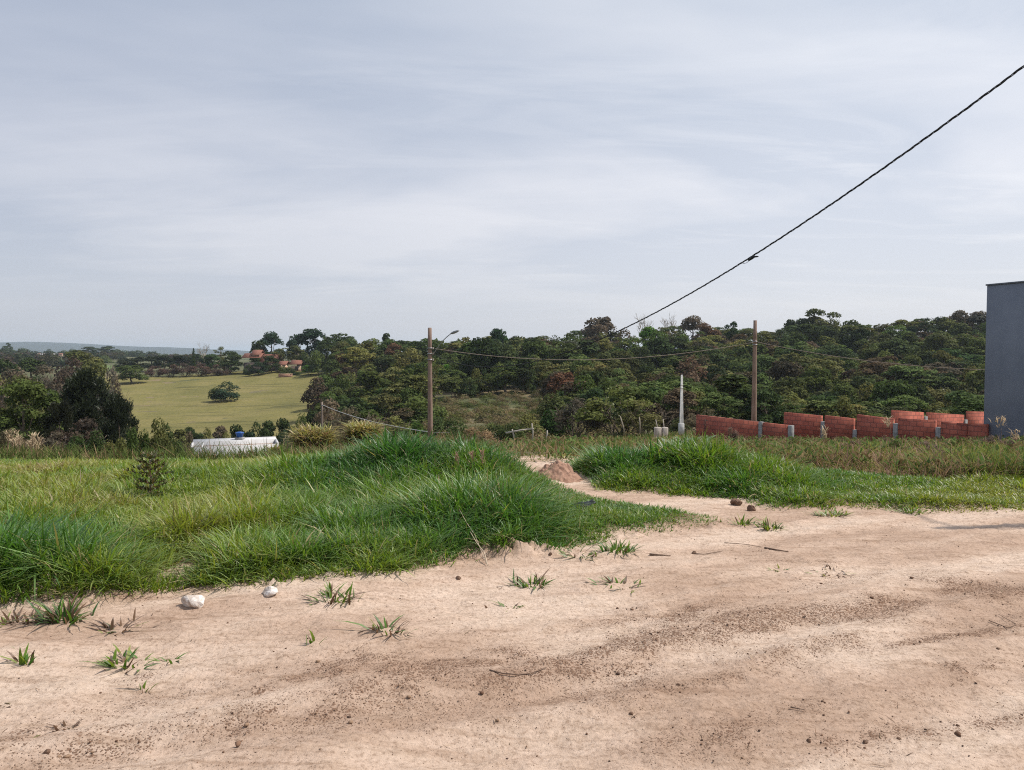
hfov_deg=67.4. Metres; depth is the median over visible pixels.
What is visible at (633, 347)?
broadleaf tree
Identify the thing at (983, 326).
broadleaf tree
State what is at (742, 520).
grass tuft
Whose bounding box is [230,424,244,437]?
broadleaf tree
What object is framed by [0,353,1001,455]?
ground
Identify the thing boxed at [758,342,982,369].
overhead cable
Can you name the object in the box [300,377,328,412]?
broadleaf tree
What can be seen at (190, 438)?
scrub shrub
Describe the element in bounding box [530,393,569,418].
bush
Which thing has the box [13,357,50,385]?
broadleaf tree
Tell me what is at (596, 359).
overhead cable
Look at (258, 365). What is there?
garden tree
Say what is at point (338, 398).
broadleaf tree
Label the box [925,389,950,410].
broadleaf tree
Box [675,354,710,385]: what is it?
broadleaf tree
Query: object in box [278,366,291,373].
garden bush
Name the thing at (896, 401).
broadleaf tree
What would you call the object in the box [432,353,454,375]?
broadleaf tree
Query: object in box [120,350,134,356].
distant tree
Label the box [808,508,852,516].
grass tuft
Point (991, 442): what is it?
reed clump
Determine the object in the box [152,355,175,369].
dark tree
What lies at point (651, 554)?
twig
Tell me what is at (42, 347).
hills
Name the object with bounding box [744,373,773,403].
broadleaf tree
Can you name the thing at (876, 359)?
broadleaf tree
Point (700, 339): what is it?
broadleaf tree
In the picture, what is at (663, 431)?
meter box
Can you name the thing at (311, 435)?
cane clump
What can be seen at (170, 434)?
bush
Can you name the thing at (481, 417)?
scrub shrub
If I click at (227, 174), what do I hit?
sky
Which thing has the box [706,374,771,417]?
broadleaf tree
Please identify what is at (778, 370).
broadleaf tree
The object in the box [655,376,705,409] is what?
broadleaf tree
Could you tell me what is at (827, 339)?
broadleaf tree
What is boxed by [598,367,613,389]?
broadleaf tree
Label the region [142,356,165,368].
dark tree
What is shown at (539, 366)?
broadleaf tree
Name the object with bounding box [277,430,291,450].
broadleaf tree
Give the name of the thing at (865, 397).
broadleaf tree
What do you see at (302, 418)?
broadleaf tree
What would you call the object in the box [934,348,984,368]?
broadleaf tree
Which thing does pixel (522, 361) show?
broadleaf tree
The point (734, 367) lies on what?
broadleaf tree
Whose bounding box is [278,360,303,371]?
tiled house
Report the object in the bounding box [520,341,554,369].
broadleaf tree
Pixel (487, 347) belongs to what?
broadleaf tree
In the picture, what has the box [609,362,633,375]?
broadleaf tree
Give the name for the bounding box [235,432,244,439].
water tank
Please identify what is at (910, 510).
grass tuft
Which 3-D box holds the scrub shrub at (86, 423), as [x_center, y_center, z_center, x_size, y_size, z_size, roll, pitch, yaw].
[-34.205,4.760,60.271,4.969,4.482,4.640,1,3,28]
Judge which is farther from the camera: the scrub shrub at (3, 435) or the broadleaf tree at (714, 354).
the broadleaf tree at (714, 354)
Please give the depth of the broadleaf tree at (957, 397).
131.00 m
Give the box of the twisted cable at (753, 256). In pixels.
[434,65,1023,367]
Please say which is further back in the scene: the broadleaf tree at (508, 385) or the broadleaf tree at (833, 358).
the broadleaf tree at (833, 358)
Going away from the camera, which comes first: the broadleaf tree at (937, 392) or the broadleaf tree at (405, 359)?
the broadleaf tree at (937, 392)
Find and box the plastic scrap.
[573,499,595,507]
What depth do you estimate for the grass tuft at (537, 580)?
5.12 m
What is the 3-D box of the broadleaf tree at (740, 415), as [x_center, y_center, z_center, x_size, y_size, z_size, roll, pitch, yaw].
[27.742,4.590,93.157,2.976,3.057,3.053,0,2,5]
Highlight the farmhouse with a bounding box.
[241,350,280,373]
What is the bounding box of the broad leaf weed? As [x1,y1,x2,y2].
[659,435,715,446]
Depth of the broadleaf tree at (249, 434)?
115.51 m
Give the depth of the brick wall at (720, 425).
36.53 m
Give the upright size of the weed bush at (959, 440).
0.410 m
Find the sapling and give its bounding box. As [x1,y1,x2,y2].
[123,450,176,497]
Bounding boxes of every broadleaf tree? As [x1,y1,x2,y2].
[0,358,19,387]
[0,379,63,446]
[5,375,46,436]
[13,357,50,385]
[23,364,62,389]
[32,367,128,446]
[36,398,76,442]
[64,350,104,374]
[77,361,109,390]
[99,391,140,452]
[114,365,148,382]
[172,428,188,446]
[185,426,203,447]
[201,354,220,369]
[202,427,211,438]
[212,425,227,438]
[213,346,224,368]
[218,360,239,370]
[220,351,243,367]
[222,429,229,437]
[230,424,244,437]
[243,431,254,436]
[248,419,260,436]
[249,340,269,361]
[258,331,285,360]
[258,429,270,436]
[259,420,275,436]
[275,418,294,449]
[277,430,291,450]
[285,334,310,357]
[294,413,308,427]
[297,352,309,365]
[300,328,325,353]
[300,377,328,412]
[305,410,317,427]
[307,349,326,374]
[312,374,334,394]
[315,339,335,361]
[315,391,343,406]
[319,394,349,412]
[321,359,341,375]
[322,333,354,342]
[324,351,339,373]
[325,341,349,360]
[327,373,358,397]
[329,386,348,397]
[330,367,357,380]
[335,353,353,366]
[337,347,374,377]
[337,397,366,416]
[341,338,357,353]
[347,368,365,397]
[355,342,375,362]
[355,370,393,396]
[355,409,383,421]
[366,386,394,416]
[368,357,395,380]
[371,393,403,425]
[376,339,400,356]
[378,366,408,388]
[381,333,394,352]
[383,342,401,369]
[390,407,413,425]
[392,387,426,413]
[393,396,419,410]
[395,346,421,369]
[395,367,436,396]
[396,374,444,409]
[402,341,432,362]
[410,357,440,386]
[411,409,426,422]
[416,361,446,386]
[424,365,448,399]
[432,343,449,365]
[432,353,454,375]
[438,364,450,384]
[442,376,462,396]
[444,355,460,383]
[444,370,466,384]
[459,337,501,380]
[459,376,479,396]
[468,367,490,391]
[480,379,497,393]
[483,362,511,393]
[484,343,519,387]
[488,366,519,393]
[490,328,508,342]
[513,368,534,392]
[516,357,536,391]
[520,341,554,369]
[523,337,553,358]
[529,356,552,389]
[542,370,563,399]
[546,372,573,403]
[547,342,581,364]
[549,331,577,348]
[552,336,579,350]
[556,398,572,411]
[557,353,585,365]
[557,362,573,372]
[560,380,587,396]
[568,339,600,358]
[568,358,592,371]
[568,372,617,407]
[569,370,611,407]
[571,365,595,377]
[577,387,607,409]
[579,316,616,349]
[590,339,613,357]
[593,350,624,374]
[597,331,610,351]
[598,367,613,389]
[598,376,637,386]
[598,400,615,416]
[604,383,630,404]
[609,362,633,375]
[610,327,637,350]
[610,396,624,416]
[612,350,640,379]
[620,388,661,430]
[623,372,651,386]
[626,381,670,432]
[627,335,641,357]
[632,346,655,371]
[633,331,673,366]
[634,366,655,377]
[639,326,655,352]
[644,403,669,433]
[645,335,673,368]
[645,370,668,399]
[646,367,678,388]
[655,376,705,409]
[655,380,699,410]
[659,326,689,348]
[660,387,701,428]
[664,337,687,356]
[667,349,703,373]
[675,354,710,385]
[677,315,704,347]
[685,337,717,346]
[692,330,715,343]
[694,323,721,341]
[699,348,726,368]
[699,392,743,418]
[703,365,727,386]
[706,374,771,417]
[708,355,730,370]
[710,374,727,391]
[724,321,737,341]
[724,347,750,367]
[728,362,749,382]
[733,411,750,419]
[739,328,759,352]
[740,363,769,383]
[742,388,790,423]
[744,332,774,353]
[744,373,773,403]
[746,354,780,385]
[747,343,767,360]
[765,360,804,390]
[769,376,810,409]
[769,395,807,422]
[772,403,804,423]
[775,341,813,363]
[776,352,815,364]
[778,334,808,354]
[781,319,796,331]
[793,323,826,346]
[796,318,807,325]
[797,367,832,393]
[799,395,835,411]
[804,308,840,330]
[808,358,843,390]
[808,384,834,395]
[815,336,837,345]
[818,327,839,346]
[818,345,857,360]
[820,395,856,421]
[823,356,844,377]
[827,318,839,326]
[829,382,858,397]
[837,325,857,343]
[839,328,870,357]
[842,359,866,370]
[845,374,884,396]
[849,370,865,382]
[849,401,873,415]
[850,338,869,354]
[855,382,886,411]
[857,362,896,380]
[858,346,888,372]
[858,355,900,387]
[865,334,901,355]
[865,374,893,392]
[866,406,908,416]
[867,379,918,415]
[869,323,894,336]
[870,413,886,417]
[875,337,914,367]
[875,348,899,377]
[878,394,929,417]
[880,365,937,385]
[881,325,914,344]
[890,319,918,332]
[895,331,920,354]
[897,384,935,410]
[903,355,925,365]
[913,316,946,352]
[916,375,965,404]
[917,331,958,359]
[924,362,964,384]
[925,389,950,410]
[928,372,959,391]
[932,350,963,373]
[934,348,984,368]
[934,410,954,413]
[935,319,961,333]
[940,406,954,411]
[942,310,973,331]
[944,359,981,389]
[944,390,983,418]
[949,323,971,333]
[949,398,983,415]
[955,333,980,354]
[956,338,985,363]
[960,365,981,389]
[965,311,985,334]
[965,363,984,393]
[970,350,984,363]
[980,322,985,336]
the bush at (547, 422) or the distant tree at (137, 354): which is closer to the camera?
the bush at (547, 422)
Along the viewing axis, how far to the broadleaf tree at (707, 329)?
310.31 m
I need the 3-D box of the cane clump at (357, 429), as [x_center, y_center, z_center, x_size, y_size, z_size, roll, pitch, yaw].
[-10.971,3.903,55.926,6.003,3.283,6.172,0,2,0]
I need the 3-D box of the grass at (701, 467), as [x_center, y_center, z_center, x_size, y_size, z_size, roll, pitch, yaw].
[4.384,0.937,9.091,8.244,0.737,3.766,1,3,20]
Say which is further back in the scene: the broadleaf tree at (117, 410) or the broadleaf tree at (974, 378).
the broadleaf tree at (974, 378)
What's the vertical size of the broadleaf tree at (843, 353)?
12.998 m
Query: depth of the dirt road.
3.75 m
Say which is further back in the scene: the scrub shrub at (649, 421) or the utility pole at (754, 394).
the scrub shrub at (649, 421)
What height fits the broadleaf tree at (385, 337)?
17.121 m
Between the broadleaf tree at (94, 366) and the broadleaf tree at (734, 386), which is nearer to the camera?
the broadleaf tree at (734, 386)
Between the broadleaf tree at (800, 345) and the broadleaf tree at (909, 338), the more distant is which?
the broadleaf tree at (909, 338)
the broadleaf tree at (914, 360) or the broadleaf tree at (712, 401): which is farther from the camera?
the broadleaf tree at (914, 360)
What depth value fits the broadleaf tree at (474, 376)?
200.25 m
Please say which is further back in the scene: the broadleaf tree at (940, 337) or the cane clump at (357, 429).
the broadleaf tree at (940, 337)
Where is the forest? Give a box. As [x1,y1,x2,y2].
[309,317,985,445]
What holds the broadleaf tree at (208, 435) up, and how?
on the ground at (245, 360)
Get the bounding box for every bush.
[63,434,88,454]
[82,428,115,454]
[102,436,128,456]
[125,426,150,455]
[136,417,175,451]
[151,436,172,457]
[159,422,183,455]
[207,387,222,400]
[210,380,240,400]
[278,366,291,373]
[288,369,300,374]
[394,421,427,438]
[400,394,449,426]
[427,415,458,436]
[443,421,475,437]
[485,422,524,441]
[516,413,549,440]
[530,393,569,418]
[533,408,576,439]
[668,417,693,432]
[726,427,740,439]
[787,437,806,446]
[836,440,862,450]
[881,439,905,453]
[917,441,948,455]
[948,437,966,445]
[977,435,995,444]
[999,437,1017,445]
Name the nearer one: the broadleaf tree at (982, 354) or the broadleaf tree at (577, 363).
the broadleaf tree at (577, 363)
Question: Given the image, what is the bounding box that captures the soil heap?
[536,460,582,482]
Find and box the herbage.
[0,424,695,460]
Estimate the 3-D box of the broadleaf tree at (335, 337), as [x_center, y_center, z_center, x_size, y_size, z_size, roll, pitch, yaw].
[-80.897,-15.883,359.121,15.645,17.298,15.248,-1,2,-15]
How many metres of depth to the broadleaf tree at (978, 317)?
307.77 m
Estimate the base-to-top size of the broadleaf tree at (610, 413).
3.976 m
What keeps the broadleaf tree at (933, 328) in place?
on the ground at (245, 360)
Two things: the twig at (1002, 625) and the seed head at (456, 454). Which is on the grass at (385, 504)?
the seed head at (456, 454)
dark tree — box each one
[112,358,136,369]
[129,357,149,372]
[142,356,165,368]
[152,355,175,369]
[168,355,190,366]
[184,356,199,367]
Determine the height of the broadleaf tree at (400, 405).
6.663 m
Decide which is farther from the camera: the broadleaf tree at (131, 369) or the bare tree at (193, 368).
the bare tree at (193, 368)
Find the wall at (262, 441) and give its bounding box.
[191,436,278,457]
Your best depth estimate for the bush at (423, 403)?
119.57 m
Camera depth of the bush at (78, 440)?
45.92 m
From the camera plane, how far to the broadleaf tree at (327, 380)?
229.51 m
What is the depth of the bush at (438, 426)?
90.06 m
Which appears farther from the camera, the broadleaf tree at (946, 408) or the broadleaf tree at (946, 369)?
the broadleaf tree at (946, 369)
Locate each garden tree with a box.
[243,364,253,375]
[249,362,267,374]
[262,355,279,372]
[271,348,289,360]
[286,345,308,359]
[301,365,313,373]
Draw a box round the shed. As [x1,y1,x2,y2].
[278,374,292,376]
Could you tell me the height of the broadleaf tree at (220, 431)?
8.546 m
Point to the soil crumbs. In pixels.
(237, 744)
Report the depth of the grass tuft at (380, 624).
4.08 m
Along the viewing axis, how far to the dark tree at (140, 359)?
406.84 m
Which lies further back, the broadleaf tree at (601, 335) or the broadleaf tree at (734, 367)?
the broadleaf tree at (601, 335)
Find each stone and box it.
[181,595,204,607]
[262,586,277,596]
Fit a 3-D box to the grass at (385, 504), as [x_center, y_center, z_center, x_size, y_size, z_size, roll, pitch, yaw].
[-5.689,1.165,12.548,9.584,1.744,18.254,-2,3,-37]
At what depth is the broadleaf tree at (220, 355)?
377.33 m
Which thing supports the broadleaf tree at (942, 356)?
on the ground at (245, 360)
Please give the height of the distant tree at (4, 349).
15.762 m
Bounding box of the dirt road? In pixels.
[0,455,1023,769]
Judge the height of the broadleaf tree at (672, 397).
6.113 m
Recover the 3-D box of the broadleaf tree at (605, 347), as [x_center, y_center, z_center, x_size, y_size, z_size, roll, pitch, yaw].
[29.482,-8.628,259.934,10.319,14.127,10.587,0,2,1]
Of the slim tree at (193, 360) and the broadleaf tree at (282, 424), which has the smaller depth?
the broadleaf tree at (282, 424)
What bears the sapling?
on the grass at (385, 504)
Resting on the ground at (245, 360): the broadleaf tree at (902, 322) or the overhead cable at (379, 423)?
the broadleaf tree at (902, 322)
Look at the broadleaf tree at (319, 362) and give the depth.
320.10 m
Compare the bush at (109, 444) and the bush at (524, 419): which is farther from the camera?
the bush at (524, 419)
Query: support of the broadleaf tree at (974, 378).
on the ground at (245, 360)
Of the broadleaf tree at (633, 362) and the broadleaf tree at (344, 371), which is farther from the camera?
the broadleaf tree at (344, 371)
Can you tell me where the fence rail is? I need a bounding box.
[505,428,533,433]
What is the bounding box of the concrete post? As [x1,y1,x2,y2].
[678,375,683,434]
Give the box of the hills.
[0,342,330,354]
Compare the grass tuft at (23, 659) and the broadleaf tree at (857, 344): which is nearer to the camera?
the grass tuft at (23, 659)
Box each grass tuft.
[0,603,61,626]
[0,643,35,664]
[8,591,102,626]
[34,718,84,737]
[82,644,165,672]
[87,607,158,634]
[126,677,159,692]
[149,651,189,663]
[299,580,369,604]
[306,628,326,644]
[344,614,415,636]
[484,600,525,608]
[509,567,554,589]
[556,544,601,559]
[583,573,647,592]
[593,538,644,555]
[726,514,758,525]
[753,516,786,530]
[805,564,860,575]
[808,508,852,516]
[882,504,933,515]
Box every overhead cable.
[323,405,427,431]
[435,342,753,359]
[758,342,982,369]
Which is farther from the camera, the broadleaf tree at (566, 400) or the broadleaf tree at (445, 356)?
the broadleaf tree at (445, 356)
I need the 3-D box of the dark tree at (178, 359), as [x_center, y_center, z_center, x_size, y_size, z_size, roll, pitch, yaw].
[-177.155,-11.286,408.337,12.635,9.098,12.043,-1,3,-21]
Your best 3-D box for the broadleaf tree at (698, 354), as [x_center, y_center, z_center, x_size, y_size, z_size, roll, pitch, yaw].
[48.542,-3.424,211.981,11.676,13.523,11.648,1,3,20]
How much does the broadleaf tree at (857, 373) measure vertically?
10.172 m
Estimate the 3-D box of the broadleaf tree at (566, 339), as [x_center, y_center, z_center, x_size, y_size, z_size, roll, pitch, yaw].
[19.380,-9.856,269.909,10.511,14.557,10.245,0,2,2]
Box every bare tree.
[0,367,29,434]
[37,355,82,391]
[44,368,70,410]
[93,365,129,410]
[109,375,131,437]
[143,366,164,376]
[157,364,176,376]
[172,362,197,376]
[188,363,209,375]
[197,342,208,361]
[201,364,224,375]
[215,367,234,375]
[635,313,653,332]
[660,314,677,334]
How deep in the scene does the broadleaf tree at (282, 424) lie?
134.83 m
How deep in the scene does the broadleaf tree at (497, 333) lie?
315.44 m
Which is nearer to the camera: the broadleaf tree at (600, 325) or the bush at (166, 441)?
the bush at (166, 441)
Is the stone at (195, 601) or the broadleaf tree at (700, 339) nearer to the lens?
the stone at (195, 601)
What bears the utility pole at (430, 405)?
on the ground at (245, 360)
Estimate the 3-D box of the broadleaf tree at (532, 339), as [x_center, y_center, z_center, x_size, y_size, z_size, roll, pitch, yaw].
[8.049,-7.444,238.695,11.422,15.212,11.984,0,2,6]
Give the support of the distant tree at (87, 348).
on the ground at (245, 360)
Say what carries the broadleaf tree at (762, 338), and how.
on the ground at (245, 360)
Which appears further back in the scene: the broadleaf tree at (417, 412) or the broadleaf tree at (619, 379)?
the broadleaf tree at (619, 379)
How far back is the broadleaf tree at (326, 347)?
335.78 m
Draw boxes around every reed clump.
[3,428,23,450]
[3,437,60,453]
[19,432,63,455]
[820,426,836,445]
[875,415,903,446]
[950,429,1023,449]
[961,415,1005,449]
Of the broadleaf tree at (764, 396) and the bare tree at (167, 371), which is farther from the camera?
the bare tree at (167, 371)
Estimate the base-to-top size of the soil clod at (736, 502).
0.103 m
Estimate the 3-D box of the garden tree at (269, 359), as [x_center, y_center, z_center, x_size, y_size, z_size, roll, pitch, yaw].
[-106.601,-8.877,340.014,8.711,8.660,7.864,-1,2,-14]
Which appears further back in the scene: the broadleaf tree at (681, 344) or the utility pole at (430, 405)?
the broadleaf tree at (681, 344)
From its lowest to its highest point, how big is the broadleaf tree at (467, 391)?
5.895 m
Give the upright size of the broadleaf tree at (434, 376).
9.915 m
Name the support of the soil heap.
on the dirt road
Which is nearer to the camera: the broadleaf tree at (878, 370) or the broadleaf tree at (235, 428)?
the broadleaf tree at (235, 428)
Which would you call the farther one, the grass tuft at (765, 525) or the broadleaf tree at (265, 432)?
the broadleaf tree at (265, 432)
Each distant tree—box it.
[0,346,16,352]
[17,348,30,352]
[81,346,96,351]
[95,346,110,352]
[100,355,113,362]
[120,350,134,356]
[130,350,146,356]
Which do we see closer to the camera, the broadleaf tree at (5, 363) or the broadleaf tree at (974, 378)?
the broadleaf tree at (974, 378)
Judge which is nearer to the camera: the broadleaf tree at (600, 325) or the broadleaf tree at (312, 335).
the broadleaf tree at (600, 325)
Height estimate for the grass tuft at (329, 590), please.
0.131 m
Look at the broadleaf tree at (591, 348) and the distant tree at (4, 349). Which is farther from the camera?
the distant tree at (4, 349)
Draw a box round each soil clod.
[730,498,742,505]
[747,505,755,510]
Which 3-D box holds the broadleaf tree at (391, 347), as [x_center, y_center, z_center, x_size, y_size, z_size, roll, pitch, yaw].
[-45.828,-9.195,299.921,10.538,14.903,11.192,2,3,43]
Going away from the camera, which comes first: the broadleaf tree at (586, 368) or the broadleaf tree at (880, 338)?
the broadleaf tree at (586, 368)
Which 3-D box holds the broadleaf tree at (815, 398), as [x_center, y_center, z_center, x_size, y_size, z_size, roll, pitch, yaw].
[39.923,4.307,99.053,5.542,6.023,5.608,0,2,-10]
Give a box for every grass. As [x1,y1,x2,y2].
[0,424,734,606]
[476,433,1023,478]
[566,429,1023,512]
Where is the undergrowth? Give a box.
[384,388,645,441]
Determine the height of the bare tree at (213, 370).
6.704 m
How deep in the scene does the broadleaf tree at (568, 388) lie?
131.28 m
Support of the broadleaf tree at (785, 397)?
on the ground at (245, 360)
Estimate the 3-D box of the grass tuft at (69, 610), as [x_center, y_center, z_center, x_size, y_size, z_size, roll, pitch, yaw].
[-2.494,1.236,4.255,0.439,0.167,0.504,0,2,-7]
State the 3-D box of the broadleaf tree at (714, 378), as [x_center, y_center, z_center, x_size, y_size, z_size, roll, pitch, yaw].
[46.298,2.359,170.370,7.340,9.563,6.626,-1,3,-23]
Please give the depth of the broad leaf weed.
10.31 m
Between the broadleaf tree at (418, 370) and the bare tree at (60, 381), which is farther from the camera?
the broadleaf tree at (418, 370)
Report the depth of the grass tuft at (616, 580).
5.07 m
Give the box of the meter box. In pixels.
[654,427,667,436]
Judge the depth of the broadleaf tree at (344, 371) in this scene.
250.07 m
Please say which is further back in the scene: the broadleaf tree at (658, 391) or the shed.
the shed
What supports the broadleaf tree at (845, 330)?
on the ground at (245, 360)
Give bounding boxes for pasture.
[105,370,322,440]
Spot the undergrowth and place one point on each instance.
(455, 412)
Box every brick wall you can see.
[696,415,793,439]
[784,412,988,442]
[891,410,983,426]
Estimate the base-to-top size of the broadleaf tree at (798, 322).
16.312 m
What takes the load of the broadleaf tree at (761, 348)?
on the ground at (245, 360)
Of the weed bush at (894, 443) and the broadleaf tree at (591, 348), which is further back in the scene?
the broadleaf tree at (591, 348)
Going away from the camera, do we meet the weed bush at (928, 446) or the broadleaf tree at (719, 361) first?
the weed bush at (928, 446)
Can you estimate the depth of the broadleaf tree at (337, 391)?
203.08 m
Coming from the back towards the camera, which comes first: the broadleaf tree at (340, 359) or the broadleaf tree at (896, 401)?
the broadleaf tree at (340, 359)
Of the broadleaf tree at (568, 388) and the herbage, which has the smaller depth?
the herbage
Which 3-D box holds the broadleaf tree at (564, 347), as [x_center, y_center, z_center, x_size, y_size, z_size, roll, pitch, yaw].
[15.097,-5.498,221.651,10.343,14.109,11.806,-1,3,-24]
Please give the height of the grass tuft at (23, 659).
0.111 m
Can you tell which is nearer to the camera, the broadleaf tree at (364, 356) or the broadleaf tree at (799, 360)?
the broadleaf tree at (799, 360)
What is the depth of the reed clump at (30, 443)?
38.03 m
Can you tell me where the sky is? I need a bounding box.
[0,0,1023,352]
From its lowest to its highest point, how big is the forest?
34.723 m
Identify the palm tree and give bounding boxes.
[562,340,585,351]
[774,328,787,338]
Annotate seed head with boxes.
[453,451,459,464]
[479,448,485,470]
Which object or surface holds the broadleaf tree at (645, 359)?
on the ground at (245, 360)
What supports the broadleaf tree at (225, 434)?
on the ground at (245, 360)
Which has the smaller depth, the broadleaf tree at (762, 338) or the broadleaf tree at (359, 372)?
the broadleaf tree at (359, 372)
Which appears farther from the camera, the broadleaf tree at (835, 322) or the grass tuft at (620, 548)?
the broadleaf tree at (835, 322)
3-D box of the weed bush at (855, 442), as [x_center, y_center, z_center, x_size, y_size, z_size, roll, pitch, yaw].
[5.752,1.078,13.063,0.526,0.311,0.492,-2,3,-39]
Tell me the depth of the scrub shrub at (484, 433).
62.02 m
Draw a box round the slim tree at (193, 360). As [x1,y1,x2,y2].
[192,348,195,366]
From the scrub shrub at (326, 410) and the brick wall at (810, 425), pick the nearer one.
the brick wall at (810, 425)
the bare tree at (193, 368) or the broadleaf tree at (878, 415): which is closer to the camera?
the broadleaf tree at (878, 415)
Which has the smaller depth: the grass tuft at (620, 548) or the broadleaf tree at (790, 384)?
the grass tuft at (620, 548)
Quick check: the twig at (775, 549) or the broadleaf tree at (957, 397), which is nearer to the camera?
the twig at (775, 549)
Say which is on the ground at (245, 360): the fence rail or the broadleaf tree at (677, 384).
the broadleaf tree at (677, 384)
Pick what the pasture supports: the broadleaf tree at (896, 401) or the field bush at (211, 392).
the field bush at (211, 392)
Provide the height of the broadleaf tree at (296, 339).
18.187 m
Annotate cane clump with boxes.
[263,443,282,451]
[279,422,353,450]
[331,418,393,446]
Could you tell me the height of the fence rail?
0.265 m
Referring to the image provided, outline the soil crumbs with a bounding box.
[3,512,1023,769]
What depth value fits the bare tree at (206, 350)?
374.80 m
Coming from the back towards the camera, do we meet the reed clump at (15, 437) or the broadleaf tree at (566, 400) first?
the broadleaf tree at (566, 400)
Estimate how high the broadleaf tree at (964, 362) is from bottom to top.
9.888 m
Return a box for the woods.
[0,350,213,368]
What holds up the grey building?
on the ground at (245, 360)
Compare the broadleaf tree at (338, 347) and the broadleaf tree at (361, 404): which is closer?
the broadleaf tree at (361, 404)
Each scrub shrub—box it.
[0,429,29,450]
[26,430,69,454]
[47,416,106,450]
[173,431,200,454]
[311,396,347,437]
[332,406,383,437]
[378,415,411,435]
[464,427,496,440]
[476,409,508,421]
[549,398,605,437]
[570,385,655,436]
[614,400,676,433]
[683,408,720,428]
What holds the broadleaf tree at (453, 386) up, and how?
on the ground at (245, 360)
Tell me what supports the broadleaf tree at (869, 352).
on the ground at (245, 360)
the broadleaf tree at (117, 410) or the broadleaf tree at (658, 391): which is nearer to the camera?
the broadleaf tree at (117, 410)
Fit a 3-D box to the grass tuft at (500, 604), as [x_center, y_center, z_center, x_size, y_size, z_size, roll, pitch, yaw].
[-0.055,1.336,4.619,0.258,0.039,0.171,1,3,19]
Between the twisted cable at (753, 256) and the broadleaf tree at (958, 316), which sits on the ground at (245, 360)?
the broadleaf tree at (958, 316)
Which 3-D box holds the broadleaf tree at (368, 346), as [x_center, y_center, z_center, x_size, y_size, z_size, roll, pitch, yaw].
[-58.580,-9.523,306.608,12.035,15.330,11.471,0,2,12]
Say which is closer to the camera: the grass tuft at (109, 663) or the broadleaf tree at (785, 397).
the grass tuft at (109, 663)
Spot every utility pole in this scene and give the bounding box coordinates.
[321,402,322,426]
[427,328,458,437]
[751,320,756,420]
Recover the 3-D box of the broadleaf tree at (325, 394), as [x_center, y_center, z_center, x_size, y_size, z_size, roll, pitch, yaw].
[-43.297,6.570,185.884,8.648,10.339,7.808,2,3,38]
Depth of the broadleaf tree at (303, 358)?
343.16 m
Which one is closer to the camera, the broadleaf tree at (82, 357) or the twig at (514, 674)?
the twig at (514, 674)
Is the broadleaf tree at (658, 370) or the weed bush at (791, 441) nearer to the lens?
the weed bush at (791, 441)
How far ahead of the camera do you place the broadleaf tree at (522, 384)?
194.21 m
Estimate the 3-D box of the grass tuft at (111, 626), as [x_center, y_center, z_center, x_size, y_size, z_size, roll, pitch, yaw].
[-2.117,1.302,4.166,0.339,0.078,0.323,-2,3,-42]
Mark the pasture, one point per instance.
(172, 406)
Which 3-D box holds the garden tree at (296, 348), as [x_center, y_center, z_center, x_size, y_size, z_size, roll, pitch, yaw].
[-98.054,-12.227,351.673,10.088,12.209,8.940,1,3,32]
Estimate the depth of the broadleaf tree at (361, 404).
148.97 m
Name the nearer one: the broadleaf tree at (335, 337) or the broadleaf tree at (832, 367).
the broadleaf tree at (832, 367)
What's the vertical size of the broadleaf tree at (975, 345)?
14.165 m
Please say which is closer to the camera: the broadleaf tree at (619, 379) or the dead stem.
the dead stem
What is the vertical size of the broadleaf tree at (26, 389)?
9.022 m
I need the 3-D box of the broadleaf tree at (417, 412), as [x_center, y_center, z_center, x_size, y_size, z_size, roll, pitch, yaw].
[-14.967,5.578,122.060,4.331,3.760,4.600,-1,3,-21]
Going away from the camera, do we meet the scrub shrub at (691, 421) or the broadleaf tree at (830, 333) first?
the scrub shrub at (691, 421)
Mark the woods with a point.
(51, 359)
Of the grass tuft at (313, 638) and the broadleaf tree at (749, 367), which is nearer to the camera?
the grass tuft at (313, 638)
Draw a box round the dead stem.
[459,509,486,563]
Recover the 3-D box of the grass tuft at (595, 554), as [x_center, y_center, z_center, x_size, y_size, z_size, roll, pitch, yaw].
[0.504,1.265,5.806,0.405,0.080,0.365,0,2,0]
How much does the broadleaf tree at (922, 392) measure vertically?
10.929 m
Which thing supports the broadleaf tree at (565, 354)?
on the ground at (245, 360)
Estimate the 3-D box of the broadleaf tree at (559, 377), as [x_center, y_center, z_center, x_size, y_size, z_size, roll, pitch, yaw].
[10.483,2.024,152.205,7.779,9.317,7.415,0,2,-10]
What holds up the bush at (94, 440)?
on the ground at (245, 360)
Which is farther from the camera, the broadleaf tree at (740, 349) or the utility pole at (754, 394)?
the broadleaf tree at (740, 349)
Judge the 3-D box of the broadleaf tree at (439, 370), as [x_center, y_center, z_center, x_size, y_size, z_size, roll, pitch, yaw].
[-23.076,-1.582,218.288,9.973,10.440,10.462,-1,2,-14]
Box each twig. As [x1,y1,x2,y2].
[489,667,546,674]
[649,553,670,555]
[764,547,788,551]
[988,614,1016,627]
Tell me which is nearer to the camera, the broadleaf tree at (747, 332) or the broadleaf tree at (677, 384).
the broadleaf tree at (677, 384)
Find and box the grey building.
[984,281,1023,440]
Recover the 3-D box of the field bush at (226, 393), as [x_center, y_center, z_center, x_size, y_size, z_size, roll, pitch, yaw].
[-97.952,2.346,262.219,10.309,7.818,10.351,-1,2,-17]
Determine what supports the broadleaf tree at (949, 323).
on the ground at (245, 360)

